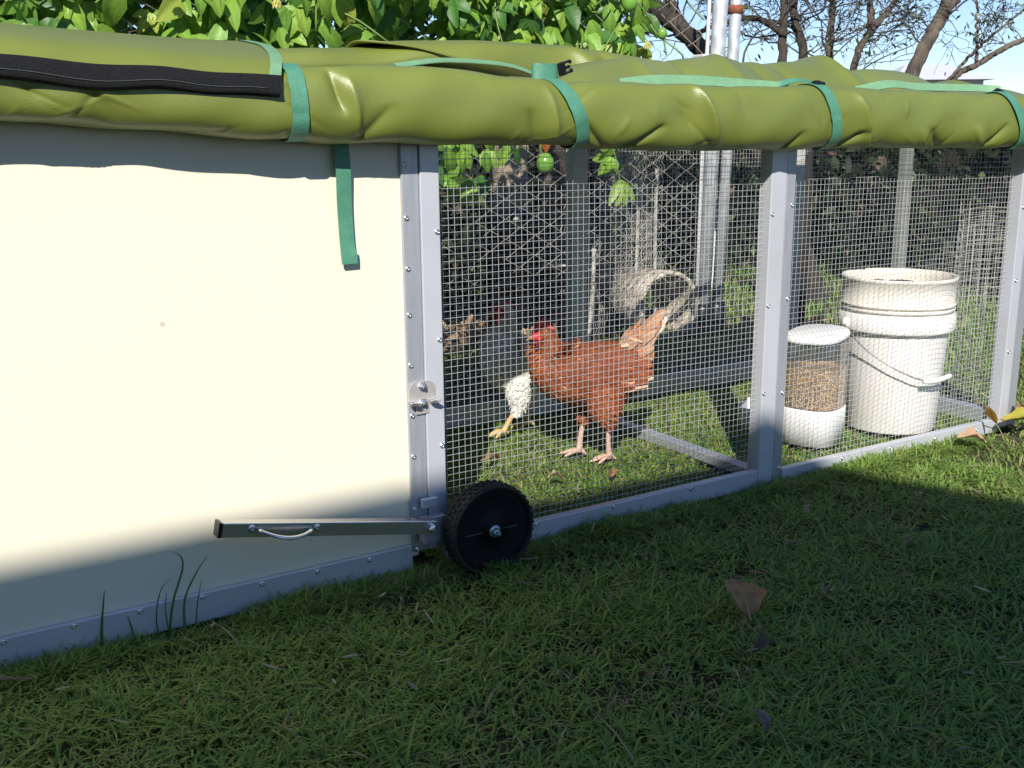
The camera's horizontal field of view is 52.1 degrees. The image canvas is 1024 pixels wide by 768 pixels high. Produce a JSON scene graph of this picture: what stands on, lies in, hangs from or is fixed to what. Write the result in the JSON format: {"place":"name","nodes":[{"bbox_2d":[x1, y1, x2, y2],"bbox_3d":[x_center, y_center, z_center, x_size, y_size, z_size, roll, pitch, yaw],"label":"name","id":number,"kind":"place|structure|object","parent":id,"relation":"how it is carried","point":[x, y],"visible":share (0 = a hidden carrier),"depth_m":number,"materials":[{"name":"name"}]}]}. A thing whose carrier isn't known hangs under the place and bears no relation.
{"place":"outdoors","nodes":[
{"label":"outdoors","id":0,"kind":"place"},
{"bbox_2d":[0,254,1023,767],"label":"ground","id":1,"kind":"structure","parent":0,"point":[478,314],"depth_m":1.69,"materials":[{"name":"green plant"}]},
{"bbox_2d":[100,591,138,650],"bbox_3d":[-0.613,0.371,1.625,0.058,0.108,0.006,-2,13,-8],"label":"grass stalk","id":2,"kind":"object","parent":1,"relation":"on","point":[101,630],"depth_m":1.62,"materials":[{"name":"green plant"}]},
{"bbox_2d":[156,551,206,641],"bbox_3d":[-0.521,0.337,1.659,0.088,0.157,0.014,-6,14,-24],"label":"grass tuft","id":3,"kind":"object","parent":1,"relation":"on","point":[169,626],"visible":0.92,"depth_m":1.66,"materials":[{"name":"green plant"}]},
{"bbox_2d":[10,0,711,375],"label":"chain link fence","id":4,"kind":"object","parent":1,"relation":"on","point":[708,22],"visible":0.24,"depth_m":3.81,"materials":[{"name":"metal"}]},
{"bbox_2d":[0,0,704,209],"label":"passion vine","id":5,"kind":"object","parent":4,"relation":"attached to","point":[291,23],"visible":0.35,"depth_m":2.93,"materials":[{"name":"green plant"}]},
{"bbox_2d":[480,452,499,460],"bbox_3d":[-0.049,0.173,2.476,0.022,0.025,0.076,14,13,31],"label":"fallen leaf","id":6,"kind":"object","parent":1,"relation":"on","point":[489,456],"visible":0.98,"depth_m":2.48,"materials":[{"name":"beige plant"}]},
{"bbox_2d":[3,0,1012,306],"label":"undergrowth","id":7,"kind":"object","parent":1,"relation":"on","point":[691,216],"visible":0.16,"depth_m":5.61,"materials":[{"name":"green plant"}]},
{"bbox_2d":[492,36,529,210],"bbox_3d":[-0.097,-1.360,4.470,0.432,2.271,0.214,-6,14,-22],"label":"pruned tree","id":8,"kind":"object","parent":1,"relation":"on","point":[506,170],"visible":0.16,"depth_m":4.54,"materials":[{"name":"brown plant"}]},
{"bbox_2d":[0,121,1023,669],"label":"chicken coop","id":9,"kind":"structure","parent":1,"relation":"on","point":[222,357],"depth_m":1.72,"materials":[{"name":"beige"}]},
{"bbox_2d":[0,22,1023,264],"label":"canvas cover","id":10,"kind":"object","parent":9,"relation":"on","point":[453,92],"visible":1,"depth_m":1.78,"materials":[{"name":"green fabric"}]},
{"bbox_2d":[0,384,1023,767],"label":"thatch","id":11,"kind":"object","parent":1,"relation":"on","point":[608,630],"visible":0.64,"depth_m":1.64,"materials":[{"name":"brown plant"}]},
{"bbox_2d":[484,210,545,329],"bbox_3d":[0.015,-0.434,4.179,0.260,0.500,0.260,-8,15,-31],"label":"garden pot","id":12,"kind":"object","parent":1,"relation":"on","point":[503,226],"visible":0.43,"depth_m":4.08,"materials":[{"name":"black plastic"}]},
{"bbox_2d":[442,314,593,383],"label":"leaf litter","id":13,"kind":"object","parent":1,"relation":"on","point":[455,327],"visible":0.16,"depth_m":3.96,"materials":[{"name":"brown plant"}]},
{"bbox_2d":[478,301,590,438],"bbox_3d":[0.061,-0.049,2.739,0.310,0.347,0.166,-5,14,-18],"label":"white hen","id":14,"kind":"object","parent":1,"relation":"on","point":[499,316],"visible":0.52,"depth_m":2.67,"materials":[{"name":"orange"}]},
{"bbox_2d":[538,20,565,261],"bbox_3d":[0.194,-1.420,4.705,0.206,2.276,0.376,4,14,17],"label":"rough tree","id":15,"kind":"object","parent":1,"relation":"on","point":[549,228],"visible":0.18,"depth_m":4.68,"materials":[{"name":"brown plant"}]},
{"bbox_2d":[548,470,563,479],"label":"fallen leaf","id":16,"kind":"object","parent":1,"relation":"on","point":[556,473],"visible":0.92,"depth_m":2.35,"materials":[{"name":"beige plant"}]},
{"bbox_2d":[543,262,597,333],"bbox_3d":[0.219,-0.354,4.306,0.344,0.334,0.343,-8,15,-31],"label":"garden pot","id":17,"kind":"object","parent":1,"relation":"on","point":[553,290],"visible":0.14,"depth_m":4.14,"materials":[{"name":"black plastic"}]},
{"bbox_2d":[439,149,718,278],"bbox_3d":[-1.746,-0.944,5.087,7.462,1.150,0.069,-9,16,-32],"label":"paling fence","id":18,"kind":"object","parent":1,"relation":"on","point":[682,254],"visible":0.01,"depth_m":6.66,"materials":[{"name":"wood"}]},
{"bbox_2d":[587,248,595,334],"bbox_3d":[0.311,-0.351,4.122,0.042,0.361,0.022,-8,15,-31],"label":"garden stake","id":19,"kind":"object","parent":1,"relation":"on","point":[592,294],"visible":0.63,"depth_m":4.12,"materials":[{"name":"beige wood"}]},
{"bbox_2d":[525,308,667,463],"bbox_3d":[0.200,0.003,2.510,0.338,0.364,0.173,0,13,0],"label":"brown hen","id":20,"kind":"object","parent":1,"relation":"on","point":[619,360],"visible":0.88,"depth_m":2.46,"materials":[{"name":"orange"}]},
{"bbox_2d":[587,159,613,337],"bbox_3d":[0.322,-0.538,4.175,0.168,0.700,0.184,7,15,30],"label":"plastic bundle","id":21,"kind":"object","parent":1,"relation":"on","point":[603,234],"visible":0.29,"depth_m":4.14,"materials":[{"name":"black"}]},
{"bbox_2d":[558,56,664,336],"bbox_3d":[0.411,-0.762,4.236,0.541,1.164,0.276,-8,15,-31],"label":"chicken wire","id":22,"kind":"object","parent":1,"relation":"on","point":[649,231],"visible":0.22,"depth_m":4.29,"materials":[{"name":"silver metal"}]},
{"bbox_2d":[607,467,616,476],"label":"fallen leaf","id":23,"kind":"object","parent":1,"relation":"on","point":[614,470],"visible":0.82,"depth_m":2.38,"materials":[{"name":"orange plant"}]},
{"bbox_2d":[634,179,640,272],"bbox_3d":[0.497,-0.503,4.193,0.028,0.620,0.020,-8,15,-31],"label":"garden stake","id":24,"kind":"object","parent":1,"relation":"on","point":[637,220],"visible":0.48,"depth_m":4.16,"materials":[{"name":"beige wood"}]},
{"bbox_2d":[611,267,698,339],"bbox_3d":[0.556,-0.333,4.253,0.274,0.288,0.342,-6,14,-23],"label":"concrete pipe","id":25,"kind":"object","parent":1,"relation":"on","point":[664,284],"visible":0.45,"depth_m":4.20,"materials":[{"name":"grey concrete"}]},
{"bbox_2d":[653,168,658,312],"bbox_3d":[0.583,-0.538,4.252,0.027,0.660,0.019,-8,15,-31],"label":"garden stake","id":26,"kind":"object","parent":1,"relation":"on","point":[655,228],"visible":0.62,"depth_m":4.23,"materials":[{"name":"beige wood"}]},
{"bbox_2d":[689,0,727,337],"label":"galvanised post","id":27,"kind":"object","parent":1,"relation":"on","point":[719,26],"visible":0.38,"depth_m":4.07,"materials":[{"name":"grey metal"}]},
{"bbox_2d":[711,50,725,286],"bbox_3d":[1.042,-1.102,5.437,0.092,1.212,0.092,-8,15,-31],"label":"vent pipe","id":28,"kind":"object","parent":1,"relation":"on","point":[715,225],"visible":0.03,"depth_m":5.49,"materials":[{"name":"white plastic"}]},
{"bbox_2d":[599,0,839,307],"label":"leaning tree","id":29,"kind":"object","parent":1,"relation":"on","point":[680,23],"visible":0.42,"depth_m":4.64,"materials":[{"name":"brown plant"}]},
{"bbox_2d":[712,0,743,333],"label":"galvanised post","id":30,"kind":"object","parent":1,"relation":"on","point":[735,9],"visible":0.63,"depth_m":4.13,"materials":[{"name":"grey metal"}]},
{"bbox_2d":[737,397,749,429],"bbox_3d":[0.697,0.084,2.848,0.151,0.060,0.151,5,14,23],"label":"drinker tray","id":31,"kind":"object","parent":1,"relation":"on","point":[744,419],"visible":0.17,"depth_m":2.81,"materials":[{"name":"white plastic"}]},
{"bbox_2d":[724,578,766,620],"bbox_3d":[0.378,0.344,1.703,0.072,0.024,0.108,9,29,-12],"label":"fallen leaf","id":32,"kind":"object","parent":1,"relation":"on","point":[748,597],"visible":1,"depth_m":1.71,"materials":[{"name":"beige plant"}]},
{"bbox_2d":[747,632,776,652],"bbox_3d":[0.374,0.388,1.558,0.074,0.029,0.024,-5,30,-43],"label":"fallen leaf","id":33,"kind":"object","parent":1,"relation":"on","point":[763,640],"visible":1,"depth_m":1.55,"materials":[{"name":"beige"}]},
{"bbox_2d":[753,707,771,731],"bbox_3d":[0.323,0.432,1.356,0.019,0.016,0.038,5,40,-20],"label":"fallen leaf","id":34,"kind":"object","parent":1,"relation":"on","point":[765,717],"visible":1,"depth_m":1.35,"materials":[{"name":"plant"}]},
{"bbox_2d":[714,312,836,348],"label":"litter","id":35,"kind":"object","parent":1,"relation":"on","point":[740,319],"visible":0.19,"depth_m":4.23,"materials":[{"name":"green plant"}]},
{"bbox_2d":[637,0,939,69],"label":"slender tree","id":36,"kind":"object","parent":1,"relation":"on","point":[793,22],"visible":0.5,"depth_m":6.97,"materials":[{"name":"brown plant"}]},
{"bbox_2d":[796,148,812,325],"bbox_3d":[1.166,-0.735,4.216,0.070,1.051,0.078,-8,15,-31],"label":"timber post","id":37,"kind":"object","parent":1,"relation":"on","point":[804,244],"visible":0.14,"depth_m":4.22,"materials":[{"name":"wood"}]},
{"bbox_2d":[803,503,810,512],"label":"fallen leaf","id":38,"kind":"object","parent":1,"relation":"on","point":[806,508],"visible":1,"depth_m":2.11,"materials":[{"name":"plant"}]},
{"bbox_2d":[782,324,849,447],"bbox_3d":[0.766,-0.001,2.658,0.151,0.291,0.151,10,17,37],"label":"feed jar","id":39,"kind":"object","parent":1,"relation":"on","point":[833,385],"visible":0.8,"depth_m":2.61,"materials":[{"name":"white plastic"}]},
{"bbox_2d":[822,583,830,593],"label":"fallen leaf","id":40,"kind":"object","parent":1,"relation":"on","point":[825,589],"visible":1,"depth_m":1.73,"materials":[{"name":"plant"}]},
{"bbox_2d":[726,0,970,74],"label":"forked tree","id":41,"kind":"object","parent":1,"relation":"on","point":[873,25],"visible":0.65,"depth_m":7.01,"materials":[{"name":"brown plant"}]},
{"bbox_2d":[718,147,1012,282],"bbox_3d":[3.459,-0.718,4.435,0.072,0.918,6.783,-10,16,-36],"label":"paling fence","id":42,"kind":"object","parent":1,"relation":"on","point":[821,252],"visible":0.05,"depth_m":5.88,"materials":[{"name":"wood"}]},
{"bbox_2d":[838,268,960,434],"bbox_3d":[1.009,-0.087,2.752,0.312,0.402,0.314,-8,15,-31],"label":"plastic bucket","id":43,"kind":"object","parent":1,"relation":"on","point":[944,327],"visible":0.88,"depth_m":2.67,"materials":[{"name":"white plastic"}]},
{"bbox_2d":[891,148,913,267],"bbox_3d":[1.748,-0.833,4.679,0.052,1.020,0.040,-8,15,-31],"label":"grey post","id":44,"kind":"object","parent":1,"relation":"on","point":[908,171],"visible":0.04,"depth_m":4.67,"materials":[{"name":"paint"}]},
{"bbox_2d":[845,0,1023,268],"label":"tree","id":45,"kind":"object","parent":1,"relation":"on","point":[936,25],"visible":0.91,"depth_m":5.97,"materials":[{"name":"brown plant"}]},
{"bbox_2d":[957,426,985,442],"bbox_3d":[1.140,0.129,2.588,0.075,0.034,0.037,5,30,-1],"label":"fallen leaf","id":46,"kind":"object","parent":1,"relation":"on","point":[970,431],"visible":1,"depth_m":2.59,"materials":[{"name":"brown plant"}]},
{"bbox_2d":[955,202,1005,305],"bbox_3d":[2.214,-0.593,4.824,0.309,0.479,0.308,-8,15,-31],"label":"plant guard","id":47,"kind":"object","parent":1,"relation":"on","point":[974,240],"visible":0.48,"depth_m":4.84,"materials":[{"name":"metal"}]},
{"bbox_2d":[983,405,1003,439],"bbox_3d":[1.235,0.099,2.690,0.025,0.103,0.047,-35,-17,-5],"label":"fallen leaf","id":48,"kind":"object","parent":1,"relation":"on","point":[990,413],"visible":0.98,"depth_m":2.69,"materials":[{"name":"yellow plant"}]},
{"bbox_2d":[998,407,1023,420],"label":"fallen leaf","id":49,"kind":"object","parent":1,"relation":"on","point":[1017,413],"visible":0.94,"depth_m":2.73,"materials":[{"name":"yellow plant"}]},
{"bbox_2d":[129,0,1023,93],"label":"sky","id":50,"kind":"structure","parent":0,"point":[1007,68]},
{"bbox_2d":[892,64,994,84],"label":"neighbour house","id":51,"kind":"structure","parent":0,"point":[927,73],"depth_m":57.83,"materials":[{"name":"grey"}]}
]}

